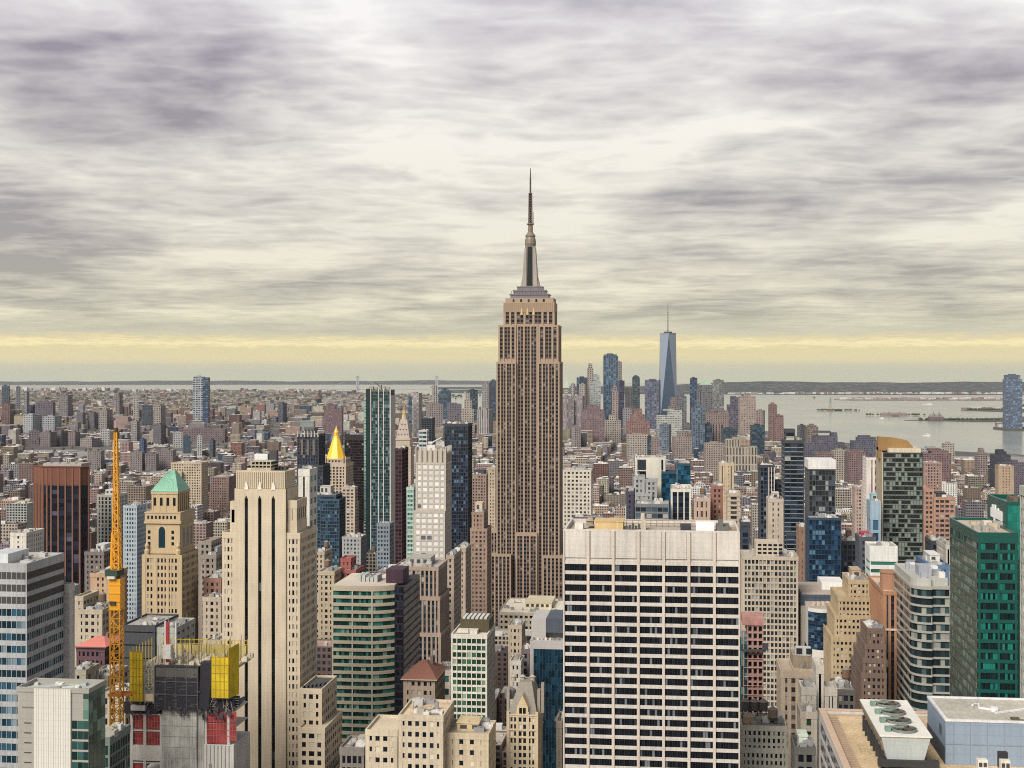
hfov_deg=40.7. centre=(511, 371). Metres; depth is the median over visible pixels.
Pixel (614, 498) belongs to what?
loft building
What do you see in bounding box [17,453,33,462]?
apartment block
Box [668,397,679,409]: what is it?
brown stepped tower
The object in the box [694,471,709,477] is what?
loft building
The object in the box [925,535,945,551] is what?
navy low block
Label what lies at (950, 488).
apartment block
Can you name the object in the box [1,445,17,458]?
apartment block
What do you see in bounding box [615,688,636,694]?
window
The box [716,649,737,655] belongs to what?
window
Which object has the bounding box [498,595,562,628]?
flat cream roof block
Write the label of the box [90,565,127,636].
tan hotel
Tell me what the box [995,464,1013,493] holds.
tan slab
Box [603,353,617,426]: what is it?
blue glass skyscraper
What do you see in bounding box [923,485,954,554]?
salmon ribbon block
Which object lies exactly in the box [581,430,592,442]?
apartment block
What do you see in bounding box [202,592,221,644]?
pale loft
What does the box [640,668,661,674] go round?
window
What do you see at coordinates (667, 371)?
faceted glass tower
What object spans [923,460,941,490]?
brick courtyard block
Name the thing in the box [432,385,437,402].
white needle tower
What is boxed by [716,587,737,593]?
window
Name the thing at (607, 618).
window
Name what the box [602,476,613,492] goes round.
apartment block
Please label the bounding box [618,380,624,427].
indigo tower
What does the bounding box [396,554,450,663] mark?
columned stone tower
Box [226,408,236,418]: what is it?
apartment block
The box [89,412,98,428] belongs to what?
plum block
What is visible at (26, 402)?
grey needle tower
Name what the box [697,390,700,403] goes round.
plum link tower
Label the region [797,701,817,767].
pale green balcony block
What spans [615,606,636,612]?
window
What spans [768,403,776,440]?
brick slim tower
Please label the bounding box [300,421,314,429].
apartment block
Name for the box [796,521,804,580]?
brown slim block
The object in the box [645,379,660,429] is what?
broad plum block
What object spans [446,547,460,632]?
tan pier block
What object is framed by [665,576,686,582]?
window
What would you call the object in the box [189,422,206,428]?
apartment block
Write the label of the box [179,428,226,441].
long brick row
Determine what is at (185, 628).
pale party wall block
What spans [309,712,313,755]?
window
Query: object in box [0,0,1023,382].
sky
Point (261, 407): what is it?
apartment block
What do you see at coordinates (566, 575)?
window
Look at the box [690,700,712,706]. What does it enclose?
window
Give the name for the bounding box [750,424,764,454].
dark blue cube
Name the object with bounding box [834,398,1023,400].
container pier
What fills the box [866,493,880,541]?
pale blue topped block
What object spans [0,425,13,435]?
apartment block
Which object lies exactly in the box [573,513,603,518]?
apartment block
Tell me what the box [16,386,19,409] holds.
grey needle tower
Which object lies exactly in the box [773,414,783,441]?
brick broad tower
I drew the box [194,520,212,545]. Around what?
apartment block
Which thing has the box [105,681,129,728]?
stone walkup
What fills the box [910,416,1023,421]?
ferry shore
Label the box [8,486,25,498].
apartment block
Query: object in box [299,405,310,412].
apartment block
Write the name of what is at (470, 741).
cream low wing
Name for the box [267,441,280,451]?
apartment block
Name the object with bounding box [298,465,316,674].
glass sided slim tower
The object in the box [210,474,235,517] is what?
brown twin block
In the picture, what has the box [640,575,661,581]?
window
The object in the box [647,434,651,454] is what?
teal fin block
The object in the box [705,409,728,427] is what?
terracotta long block
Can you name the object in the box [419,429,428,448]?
white banded podium
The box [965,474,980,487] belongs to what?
apartment block
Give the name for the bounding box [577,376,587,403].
navy office tower
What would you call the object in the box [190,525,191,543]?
tall window
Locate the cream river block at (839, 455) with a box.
[831,448,845,481]
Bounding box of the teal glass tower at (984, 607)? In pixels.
[950,494,1019,697]
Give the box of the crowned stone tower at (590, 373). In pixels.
[587,363,592,403]
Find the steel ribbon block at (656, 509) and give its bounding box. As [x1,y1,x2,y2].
[635,498,668,519]
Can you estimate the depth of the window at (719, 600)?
450.37 m
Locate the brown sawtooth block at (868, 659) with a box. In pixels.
[850,619,886,708]
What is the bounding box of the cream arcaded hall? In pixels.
[605,415,620,445]
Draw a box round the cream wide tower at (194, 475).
[165,460,207,510]
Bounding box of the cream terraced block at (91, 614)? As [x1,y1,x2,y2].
[75,590,118,666]
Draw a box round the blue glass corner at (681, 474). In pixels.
[661,460,690,519]
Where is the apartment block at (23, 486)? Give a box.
[10,483,29,498]
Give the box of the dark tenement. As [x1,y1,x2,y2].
[830,666,854,708]
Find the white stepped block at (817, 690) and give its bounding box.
[798,657,836,767]
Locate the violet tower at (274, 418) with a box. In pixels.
[271,416,277,421]
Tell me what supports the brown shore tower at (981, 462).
on the ground
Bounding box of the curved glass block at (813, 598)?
[798,576,841,661]
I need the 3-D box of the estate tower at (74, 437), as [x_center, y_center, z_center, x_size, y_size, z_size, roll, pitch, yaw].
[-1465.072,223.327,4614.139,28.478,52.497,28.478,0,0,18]
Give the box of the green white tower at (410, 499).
[406,483,415,558]
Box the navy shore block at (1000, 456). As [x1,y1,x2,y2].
[990,449,1010,487]
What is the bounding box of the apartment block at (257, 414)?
[253,410,261,418]
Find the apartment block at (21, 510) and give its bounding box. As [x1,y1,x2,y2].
[6,500,33,527]
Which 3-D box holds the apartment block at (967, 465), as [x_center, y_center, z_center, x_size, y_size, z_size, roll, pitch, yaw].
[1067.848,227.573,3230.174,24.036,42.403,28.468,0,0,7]
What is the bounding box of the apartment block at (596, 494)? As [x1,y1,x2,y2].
[593,486,599,503]
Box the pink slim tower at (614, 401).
[612,385,617,419]
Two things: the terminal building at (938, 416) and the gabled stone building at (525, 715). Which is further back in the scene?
the terminal building at (938, 416)
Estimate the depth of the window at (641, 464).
1075.90 m
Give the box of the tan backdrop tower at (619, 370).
[618,361,621,380]
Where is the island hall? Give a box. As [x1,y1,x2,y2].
[880,411,907,414]
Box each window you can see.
[159,527,164,547]
[183,528,184,546]
[187,526,188,544]
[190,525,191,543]
[302,694,305,737]
[309,694,313,737]
[309,703,313,746]
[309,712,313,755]
[309,720,313,764]
[376,721,411,740]
[376,732,411,750]
[376,742,411,761]
[383,721,418,740]
[383,732,418,751]
[383,743,418,761]
[421,465,426,516]
[421,470,426,521]
[421,476,426,527]
[421,482,426,533]
[421,487,426,539]
[421,493,426,544]
[421,499,426,550]
[427,465,432,516]
[427,470,432,522]
[427,476,432,527]
[427,482,432,533]
[427,487,432,539]
[427,493,432,544]
[427,499,432,550]
[433,465,438,516]
[433,470,438,522]
[433,476,438,527]
[433,482,438,533]
[433,487,438,539]
[433,493,438,544]
[433,499,438,550]
[439,465,443,516]
[439,470,443,522]
[439,476,443,527]
[439,482,443,533]
[439,493,443,545]
[439,499,443,550]
[439,505,443,556]
[565,564,586,570]
[565,574,586,580]
[565,584,586,590]
[565,594,586,600]
[565,605,586,611]
[565,615,586,621]
[565,625,586,631]
[565,635,586,641]
[565,645,586,651]
[565,656,586,662]
[565,666,586,672]
[565,676,586,682]
[565,686,586,692]
[565,696,586,703]
[590,564,611,570]
[590,574,611,580]
[590,585,611,591]
[590,595,611,601]
[590,605,611,611]
[590,615,611,621]
[590,626,611,632]
[590,636,611,642]
[590,646,611,652]
[590,656,611,662]
[590,666,611,673]
[590,677,611,683]
[590,687,611,693]
[590,697,611,703]
[615,565,636,571]
[615,575,636,581]
[615,585,636,591]
[615,595,636,601]
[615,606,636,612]
[615,616,636,622]
[615,626,636,632]
[615,636,636,642]
[615,647,636,653]
[615,657,636,663]
[615,667,636,673]
[615,677,636,683]
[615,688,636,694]
[615,698,636,704]
[637,460,645,469]
[640,565,661,571]
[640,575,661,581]
[640,586,661,592]
[640,596,661,602]
[640,606,661,612]
[640,616,661,622]
[640,627,661,633]
[640,637,661,643]
[640,647,661,653]
[640,657,661,664]
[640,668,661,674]
[640,678,661,684]
[640,688,661,694]
[640,699,661,705]
[665,565,686,571]
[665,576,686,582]
[665,586,686,592]
[665,596,686,602]
[665,607,686,613]
[665,617,686,623]
[665,627,686,633]
[665,637,686,644]
[665,648,686,654]
[665,658,686,664]
[665,668,686,674]
[665,679,686,685]
[665,689,686,695]
[665,699,686,705]
[690,566,712,572]
[690,576,712,582]
[690,586,712,593]
[690,597,712,603]
[690,607,712,613]
[690,617,712,624]
[690,628,712,634]
[690,638,712,644]
[690,648,712,655]
[690,659,712,665]
[690,669,712,675]
[690,679,712,685]
[690,690,712,696]
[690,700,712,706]
[716,566,737,572]
[716,577,737,583]
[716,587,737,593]
[716,597,737,603]
[716,608,737,614]
[716,618,737,624]
[716,628,737,634]
[716,639,737,645]
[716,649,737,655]
[716,659,737,665]
[716,670,737,676]
[716,680,737,686]
[716,690,737,696]
[716,701,737,707]
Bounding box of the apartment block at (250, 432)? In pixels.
[247,429,257,438]
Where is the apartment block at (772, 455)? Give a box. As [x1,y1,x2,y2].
[764,451,775,461]
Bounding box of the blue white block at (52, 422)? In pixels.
[43,415,61,431]
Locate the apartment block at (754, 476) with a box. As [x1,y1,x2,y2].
[751,470,757,487]
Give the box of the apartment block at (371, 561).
[366,546,376,572]
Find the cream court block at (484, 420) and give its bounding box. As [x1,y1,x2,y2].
[477,408,492,438]
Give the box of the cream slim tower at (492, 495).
[488,465,495,530]
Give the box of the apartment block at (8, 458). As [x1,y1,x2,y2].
[3,454,13,468]
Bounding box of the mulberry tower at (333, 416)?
[324,404,342,445]
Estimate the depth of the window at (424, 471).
1015.17 m
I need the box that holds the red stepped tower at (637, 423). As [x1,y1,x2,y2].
[626,408,649,434]
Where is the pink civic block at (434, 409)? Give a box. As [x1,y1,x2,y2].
[426,402,442,426]
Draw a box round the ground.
[21,390,1023,549]
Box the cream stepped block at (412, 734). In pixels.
[365,697,453,767]
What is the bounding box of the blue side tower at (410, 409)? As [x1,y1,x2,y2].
[408,395,411,433]
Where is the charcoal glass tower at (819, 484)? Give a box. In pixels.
[804,457,835,580]
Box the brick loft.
[203,569,221,595]
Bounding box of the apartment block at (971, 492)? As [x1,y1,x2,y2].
[963,483,980,499]
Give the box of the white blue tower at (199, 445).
[197,434,201,455]
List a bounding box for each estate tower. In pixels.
[29,430,38,444]
[40,430,56,446]
[57,430,67,446]
[68,430,79,445]
[80,437,100,446]
[100,429,109,445]
[131,420,140,440]
[153,423,165,444]
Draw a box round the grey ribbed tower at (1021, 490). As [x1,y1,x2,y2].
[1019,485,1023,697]
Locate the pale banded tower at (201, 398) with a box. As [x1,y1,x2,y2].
[193,376,209,423]
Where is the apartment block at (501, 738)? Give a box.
[496,731,506,767]
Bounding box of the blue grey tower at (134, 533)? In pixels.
[123,501,146,621]
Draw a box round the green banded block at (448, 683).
[441,661,450,699]
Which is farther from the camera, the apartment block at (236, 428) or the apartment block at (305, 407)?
the apartment block at (305, 407)
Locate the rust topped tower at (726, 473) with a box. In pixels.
[719,461,733,519]
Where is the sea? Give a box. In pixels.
[0,383,1023,454]
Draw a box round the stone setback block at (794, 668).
[776,646,811,767]
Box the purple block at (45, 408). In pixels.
[36,401,55,422]
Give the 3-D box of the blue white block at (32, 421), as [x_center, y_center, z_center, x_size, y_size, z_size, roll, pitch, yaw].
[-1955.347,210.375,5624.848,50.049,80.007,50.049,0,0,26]
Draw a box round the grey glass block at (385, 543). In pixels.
[377,519,393,568]
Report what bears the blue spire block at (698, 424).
on the ground
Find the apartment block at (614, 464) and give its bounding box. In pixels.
[608,459,622,479]
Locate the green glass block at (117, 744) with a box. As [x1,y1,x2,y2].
[105,722,130,767]
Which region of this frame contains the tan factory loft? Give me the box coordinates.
[318,559,342,638]
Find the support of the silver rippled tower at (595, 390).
on the ground
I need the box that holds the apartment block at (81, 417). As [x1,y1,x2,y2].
[76,411,85,424]
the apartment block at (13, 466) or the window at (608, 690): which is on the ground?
the apartment block at (13, 466)
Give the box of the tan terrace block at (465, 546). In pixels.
[457,541,470,617]
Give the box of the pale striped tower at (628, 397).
[625,387,631,408]
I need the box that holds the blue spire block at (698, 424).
[691,404,704,453]
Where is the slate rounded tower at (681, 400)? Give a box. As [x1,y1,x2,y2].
[675,392,686,430]
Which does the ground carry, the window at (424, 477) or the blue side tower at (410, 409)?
the blue side tower at (410, 409)
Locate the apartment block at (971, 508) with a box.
[962,499,983,517]
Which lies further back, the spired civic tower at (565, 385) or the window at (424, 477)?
the spired civic tower at (565, 385)
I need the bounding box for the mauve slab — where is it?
[563,396,572,432]
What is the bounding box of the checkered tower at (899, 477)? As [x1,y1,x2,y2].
[876,436,922,562]
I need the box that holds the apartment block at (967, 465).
[961,459,973,472]
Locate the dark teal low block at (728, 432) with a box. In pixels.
[721,427,736,442]
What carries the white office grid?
on the ground
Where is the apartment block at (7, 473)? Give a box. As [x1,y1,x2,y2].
[0,468,12,479]
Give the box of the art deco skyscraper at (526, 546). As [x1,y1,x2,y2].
[491,168,562,625]
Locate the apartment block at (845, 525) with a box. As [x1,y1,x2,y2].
[841,518,851,530]
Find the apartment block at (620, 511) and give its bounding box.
[615,506,624,516]
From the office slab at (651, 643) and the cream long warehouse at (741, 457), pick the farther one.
the cream long warehouse at (741, 457)
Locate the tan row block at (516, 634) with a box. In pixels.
[508,618,524,686]
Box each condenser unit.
[976,758,987,767]
[997,751,1010,767]
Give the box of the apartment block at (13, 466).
[7,462,18,479]
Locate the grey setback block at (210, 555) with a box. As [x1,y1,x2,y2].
[198,537,221,644]
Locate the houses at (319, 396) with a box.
[0,387,1023,426]
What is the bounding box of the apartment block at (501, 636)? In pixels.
[495,629,507,645]
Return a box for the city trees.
[0,392,1002,470]
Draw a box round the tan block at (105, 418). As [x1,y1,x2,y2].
[99,408,112,429]
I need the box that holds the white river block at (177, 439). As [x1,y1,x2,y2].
[173,431,181,447]
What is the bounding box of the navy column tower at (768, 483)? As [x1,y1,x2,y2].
[758,454,780,538]
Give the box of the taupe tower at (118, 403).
[115,393,122,414]
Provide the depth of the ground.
4534.59 m
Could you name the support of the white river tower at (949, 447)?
on the ground
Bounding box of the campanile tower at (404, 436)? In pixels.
[395,405,413,485]
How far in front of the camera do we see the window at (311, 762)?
531.31 m
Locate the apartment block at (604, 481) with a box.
[596,475,608,492]
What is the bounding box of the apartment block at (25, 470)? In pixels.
[18,461,37,483]
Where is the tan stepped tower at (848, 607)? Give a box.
[823,566,870,680]
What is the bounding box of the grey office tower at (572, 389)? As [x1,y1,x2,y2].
[571,383,574,423]
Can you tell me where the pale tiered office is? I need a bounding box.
[656,409,681,442]
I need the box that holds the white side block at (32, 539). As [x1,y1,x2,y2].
[10,526,43,551]
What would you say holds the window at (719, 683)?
in the office slab at (651, 643)
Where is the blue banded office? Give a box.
[659,423,670,452]
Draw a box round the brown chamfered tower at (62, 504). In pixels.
[33,462,90,592]
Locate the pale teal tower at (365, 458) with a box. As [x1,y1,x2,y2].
[364,396,365,520]
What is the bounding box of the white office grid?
[563,467,592,527]
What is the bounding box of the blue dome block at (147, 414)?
[142,404,152,425]
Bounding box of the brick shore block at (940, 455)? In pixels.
[923,448,950,482]
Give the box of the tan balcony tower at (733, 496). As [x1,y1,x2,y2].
[726,488,740,530]
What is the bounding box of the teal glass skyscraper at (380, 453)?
[366,382,394,563]
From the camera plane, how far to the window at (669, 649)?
452.24 m
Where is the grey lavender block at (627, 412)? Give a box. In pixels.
[623,408,631,434]
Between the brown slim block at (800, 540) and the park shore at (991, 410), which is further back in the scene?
the park shore at (991, 410)
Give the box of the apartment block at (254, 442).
[249,439,258,445]
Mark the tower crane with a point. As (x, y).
(116, 585)
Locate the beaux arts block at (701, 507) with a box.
[693,487,709,519]
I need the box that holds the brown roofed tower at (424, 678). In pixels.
[401,655,447,707]
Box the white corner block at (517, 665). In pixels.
[510,654,524,706]
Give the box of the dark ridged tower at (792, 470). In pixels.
[781,428,803,551]
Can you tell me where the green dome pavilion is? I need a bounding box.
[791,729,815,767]
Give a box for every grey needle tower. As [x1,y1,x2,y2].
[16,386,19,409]
[24,391,28,413]
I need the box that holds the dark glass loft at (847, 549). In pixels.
[841,528,854,578]
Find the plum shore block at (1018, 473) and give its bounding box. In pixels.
[1006,460,1023,494]
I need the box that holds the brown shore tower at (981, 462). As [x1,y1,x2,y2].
[974,448,987,484]
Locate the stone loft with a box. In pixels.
[317,540,331,638]
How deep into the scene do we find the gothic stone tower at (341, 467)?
1745.03 m
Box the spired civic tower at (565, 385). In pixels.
[563,377,568,396]
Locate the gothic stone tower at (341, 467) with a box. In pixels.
[325,426,358,531]
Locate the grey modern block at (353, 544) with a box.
[342,532,366,571]
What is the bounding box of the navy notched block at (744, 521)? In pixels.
[739,516,749,549]
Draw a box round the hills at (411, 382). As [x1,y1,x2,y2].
[0,380,489,384]
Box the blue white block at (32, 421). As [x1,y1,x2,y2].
[23,413,41,432]
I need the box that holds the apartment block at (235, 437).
[230,434,241,446]
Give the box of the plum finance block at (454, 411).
[447,403,461,422]
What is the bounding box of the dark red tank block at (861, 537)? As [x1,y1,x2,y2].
[855,530,875,573]
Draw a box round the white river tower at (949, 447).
[942,442,954,463]
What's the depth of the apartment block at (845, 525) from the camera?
1874.90 m
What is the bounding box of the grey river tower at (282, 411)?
[278,402,286,421]
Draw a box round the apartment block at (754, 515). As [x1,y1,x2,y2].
[751,499,757,548]
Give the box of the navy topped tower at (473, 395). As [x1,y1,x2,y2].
[467,389,477,413]
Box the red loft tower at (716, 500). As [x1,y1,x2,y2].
[710,479,722,519]
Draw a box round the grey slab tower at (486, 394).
[482,382,490,408]
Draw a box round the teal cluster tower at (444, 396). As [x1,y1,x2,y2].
[439,388,450,419]
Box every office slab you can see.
[563,513,739,767]
[579,383,586,408]
[852,485,862,536]
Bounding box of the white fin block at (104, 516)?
[97,488,127,565]
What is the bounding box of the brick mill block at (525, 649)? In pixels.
[521,641,529,676]
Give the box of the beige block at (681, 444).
[672,431,691,459]
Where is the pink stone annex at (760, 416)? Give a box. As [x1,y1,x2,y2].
[756,409,764,424]
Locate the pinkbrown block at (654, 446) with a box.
[651,437,658,455]
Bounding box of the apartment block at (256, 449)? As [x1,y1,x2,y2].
[247,445,260,453]
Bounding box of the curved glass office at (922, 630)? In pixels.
[893,559,949,710]
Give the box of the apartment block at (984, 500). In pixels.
[981,498,986,509]
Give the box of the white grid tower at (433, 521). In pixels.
[414,437,451,558]
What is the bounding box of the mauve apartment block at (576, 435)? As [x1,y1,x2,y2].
[572,425,580,446]
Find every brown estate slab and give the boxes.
[88,449,104,469]
[130,450,144,470]
[145,452,158,470]
[157,448,175,469]
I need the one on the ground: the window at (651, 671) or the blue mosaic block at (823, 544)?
the blue mosaic block at (823, 544)
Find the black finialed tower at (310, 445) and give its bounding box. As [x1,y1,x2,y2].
[297,427,329,491]
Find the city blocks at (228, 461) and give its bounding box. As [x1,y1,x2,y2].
[0,403,1021,767]
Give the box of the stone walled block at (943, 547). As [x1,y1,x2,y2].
[936,537,949,695]
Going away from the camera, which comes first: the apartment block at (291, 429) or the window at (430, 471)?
the window at (430, 471)
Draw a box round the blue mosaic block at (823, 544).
[806,513,840,580]
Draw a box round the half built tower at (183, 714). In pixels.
[124,621,253,767]
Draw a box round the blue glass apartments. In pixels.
[317,485,345,566]
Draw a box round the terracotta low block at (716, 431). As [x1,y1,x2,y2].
[712,423,722,442]
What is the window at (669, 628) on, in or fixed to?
in the office slab at (651, 643)
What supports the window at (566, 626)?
in the office slab at (651, 643)
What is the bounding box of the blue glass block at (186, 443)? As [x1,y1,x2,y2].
[182,434,190,452]
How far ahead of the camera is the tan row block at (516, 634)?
856.31 m
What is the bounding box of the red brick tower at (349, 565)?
[340,555,363,579]
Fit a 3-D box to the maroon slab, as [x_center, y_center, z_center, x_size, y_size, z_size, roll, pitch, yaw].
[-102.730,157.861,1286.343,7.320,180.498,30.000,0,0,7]
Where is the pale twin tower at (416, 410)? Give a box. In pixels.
[409,392,421,437]
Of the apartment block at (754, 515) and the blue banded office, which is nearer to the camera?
the apartment block at (754, 515)
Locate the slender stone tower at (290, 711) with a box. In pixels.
[222,450,341,767]
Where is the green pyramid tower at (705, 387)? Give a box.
[699,379,712,412]
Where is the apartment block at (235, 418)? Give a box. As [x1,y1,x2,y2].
[229,414,241,427]
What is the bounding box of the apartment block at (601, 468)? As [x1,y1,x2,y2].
[594,461,608,482]
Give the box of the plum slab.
[626,487,634,518]
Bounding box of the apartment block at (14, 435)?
[8,429,19,443]
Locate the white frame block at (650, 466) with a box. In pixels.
[635,454,665,499]
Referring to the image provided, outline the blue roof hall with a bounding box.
[916,550,949,585]
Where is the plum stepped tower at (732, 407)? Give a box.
[727,396,737,433]
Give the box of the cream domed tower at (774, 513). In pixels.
[766,491,783,548]
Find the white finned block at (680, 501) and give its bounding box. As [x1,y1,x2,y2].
[671,482,690,519]
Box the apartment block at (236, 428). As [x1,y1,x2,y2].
[232,422,240,433]
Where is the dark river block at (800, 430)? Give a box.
[797,424,805,441]
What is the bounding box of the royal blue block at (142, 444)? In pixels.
[139,438,146,452]
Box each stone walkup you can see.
[99,664,127,688]
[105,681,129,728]
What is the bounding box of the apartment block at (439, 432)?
[435,427,443,440]
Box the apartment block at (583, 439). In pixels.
[571,432,586,446]
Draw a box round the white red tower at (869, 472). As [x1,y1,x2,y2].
[862,452,875,530]
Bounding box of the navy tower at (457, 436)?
[444,421,471,549]
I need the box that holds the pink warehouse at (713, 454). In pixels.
[704,441,724,479]
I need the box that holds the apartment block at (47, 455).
[38,452,53,459]
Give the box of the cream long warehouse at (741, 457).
[723,437,756,470]
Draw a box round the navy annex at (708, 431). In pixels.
[705,422,711,442]
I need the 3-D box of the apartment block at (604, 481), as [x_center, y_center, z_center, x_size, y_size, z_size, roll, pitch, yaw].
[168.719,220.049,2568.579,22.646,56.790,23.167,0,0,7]
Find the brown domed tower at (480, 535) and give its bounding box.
[470,501,491,613]
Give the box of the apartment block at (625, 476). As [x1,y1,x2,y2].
[619,466,632,486]
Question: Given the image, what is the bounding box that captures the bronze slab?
[344,432,363,533]
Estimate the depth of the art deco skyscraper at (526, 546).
1310.18 m
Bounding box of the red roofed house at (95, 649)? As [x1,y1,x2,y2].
[75,632,121,667]
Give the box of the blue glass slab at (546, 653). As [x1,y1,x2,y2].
[530,610,562,767]
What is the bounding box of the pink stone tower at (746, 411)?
[738,395,755,433]
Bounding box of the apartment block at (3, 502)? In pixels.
[0,497,23,507]
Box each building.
[0,547,74,767]
[84,542,116,591]
[121,613,178,765]
[206,633,221,644]
[332,565,419,743]
[339,734,364,767]
[341,484,357,533]
[495,688,500,722]
[504,674,543,767]
[554,709,562,767]
[575,458,587,465]
[593,502,608,514]
[603,492,619,504]
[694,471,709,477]
[694,477,709,484]
[734,473,743,486]
[740,493,750,507]
[740,611,767,712]
[740,698,788,767]
[928,411,942,419]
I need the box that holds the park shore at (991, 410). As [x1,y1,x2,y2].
[961,404,1023,411]
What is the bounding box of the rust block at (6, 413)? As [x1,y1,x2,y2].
[2,403,10,423]
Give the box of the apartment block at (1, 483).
[0,474,2,492]
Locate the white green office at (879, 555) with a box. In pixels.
[865,541,897,576]
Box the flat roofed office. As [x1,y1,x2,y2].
[818,708,1023,767]
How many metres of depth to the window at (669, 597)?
452.35 m
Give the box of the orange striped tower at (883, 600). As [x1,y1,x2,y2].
[868,569,896,699]
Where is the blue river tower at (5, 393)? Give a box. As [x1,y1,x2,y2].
[2,385,9,403]
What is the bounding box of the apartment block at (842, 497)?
[835,487,850,507]
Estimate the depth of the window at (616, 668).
454.23 m
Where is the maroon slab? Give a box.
[395,445,407,563]
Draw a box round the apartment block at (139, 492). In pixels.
[127,483,152,502]
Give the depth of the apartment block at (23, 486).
2468.39 m
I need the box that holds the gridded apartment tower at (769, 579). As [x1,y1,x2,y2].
[740,539,798,712]
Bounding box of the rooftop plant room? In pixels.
[927,696,1023,766]
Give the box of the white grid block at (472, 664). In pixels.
[451,613,494,719]
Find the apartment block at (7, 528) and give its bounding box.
[1,521,26,542]
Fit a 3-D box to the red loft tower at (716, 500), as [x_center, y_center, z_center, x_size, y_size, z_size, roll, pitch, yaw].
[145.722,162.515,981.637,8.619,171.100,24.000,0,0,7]
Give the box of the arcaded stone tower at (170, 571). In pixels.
[142,470,197,644]
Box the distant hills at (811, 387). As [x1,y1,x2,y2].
[431,381,1023,394]
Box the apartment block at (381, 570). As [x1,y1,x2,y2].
[374,564,395,572]
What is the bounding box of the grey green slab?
[713,379,723,412]
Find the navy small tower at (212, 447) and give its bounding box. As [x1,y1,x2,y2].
[209,439,215,457]
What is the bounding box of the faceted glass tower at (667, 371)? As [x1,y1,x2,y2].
[659,312,676,414]
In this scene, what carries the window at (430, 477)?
in the white grid tower at (433, 521)
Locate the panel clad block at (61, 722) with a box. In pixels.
[17,678,105,767]
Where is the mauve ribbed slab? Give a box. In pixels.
[574,395,584,426]
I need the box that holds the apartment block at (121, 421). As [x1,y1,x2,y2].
[116,416,130,428]
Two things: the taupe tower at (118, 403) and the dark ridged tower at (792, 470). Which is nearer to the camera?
the dark ridged tower at (792, 470)
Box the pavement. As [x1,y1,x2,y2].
[25,450,1023,548]
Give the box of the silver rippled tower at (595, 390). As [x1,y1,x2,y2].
[590,374,600,408]
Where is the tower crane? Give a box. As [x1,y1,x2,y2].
[105,428,134,725]
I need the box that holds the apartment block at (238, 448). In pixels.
[231,441,244,455]
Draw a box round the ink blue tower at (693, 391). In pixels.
[690,377,696,429]
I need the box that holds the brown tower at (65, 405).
[59,394,72,416]
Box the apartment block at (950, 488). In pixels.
[942,479,956,505]
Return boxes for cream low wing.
[446,715,495,767]
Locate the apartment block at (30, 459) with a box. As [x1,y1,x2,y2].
[20,457,37,462]
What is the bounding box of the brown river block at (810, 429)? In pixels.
[805,424,817,441]
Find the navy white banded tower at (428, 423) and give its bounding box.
[421,417,434,444]
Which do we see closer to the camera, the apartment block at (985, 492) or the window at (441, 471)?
the window at (441, 471)
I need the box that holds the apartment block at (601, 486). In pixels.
[593,481,603,502]
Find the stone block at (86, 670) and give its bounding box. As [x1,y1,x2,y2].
[75,661,99,678]
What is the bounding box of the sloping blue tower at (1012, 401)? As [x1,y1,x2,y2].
[1003,374,1021,428]
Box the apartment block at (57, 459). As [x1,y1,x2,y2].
[51,456,62,461]
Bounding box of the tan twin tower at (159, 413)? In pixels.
[154,404,165,423]
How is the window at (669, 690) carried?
in the office slab at (651, 643)
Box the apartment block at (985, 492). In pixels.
[982,488,994,497]
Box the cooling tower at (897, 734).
[860,699,939,767]
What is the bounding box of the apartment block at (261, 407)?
[257,404,265,413]
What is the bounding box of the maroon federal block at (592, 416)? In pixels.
[581,404,603,441]
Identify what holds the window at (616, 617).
in the office slab at (651, 643)
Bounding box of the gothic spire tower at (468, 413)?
[462,393,473,434]
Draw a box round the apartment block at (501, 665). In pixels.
[495,644,507,687]
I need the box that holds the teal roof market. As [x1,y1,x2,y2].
[918,446,944,451]
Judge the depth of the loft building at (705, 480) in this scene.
2893.38 m
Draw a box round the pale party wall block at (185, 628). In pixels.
[156,617,195,654]
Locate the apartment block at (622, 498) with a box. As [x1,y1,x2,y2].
[620,489,625,505]
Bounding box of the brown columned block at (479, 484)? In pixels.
[472,469,487,510]
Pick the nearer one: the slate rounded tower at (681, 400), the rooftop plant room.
the rooftop plant room
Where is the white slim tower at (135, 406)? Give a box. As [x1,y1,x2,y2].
[133,394,137,419]
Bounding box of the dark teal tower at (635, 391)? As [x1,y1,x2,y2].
[632,375,639,413]
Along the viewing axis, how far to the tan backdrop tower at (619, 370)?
6100.10 m
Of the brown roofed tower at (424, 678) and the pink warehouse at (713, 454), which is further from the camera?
the pink warehouse at (713, 454)
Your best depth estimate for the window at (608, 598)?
455.23 m
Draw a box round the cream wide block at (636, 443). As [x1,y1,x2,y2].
[626,433,647,461]
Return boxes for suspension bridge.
[318,376,481,391]
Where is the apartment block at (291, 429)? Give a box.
[285,426,301,433]
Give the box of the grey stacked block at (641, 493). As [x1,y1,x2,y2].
[633,472,657,500]

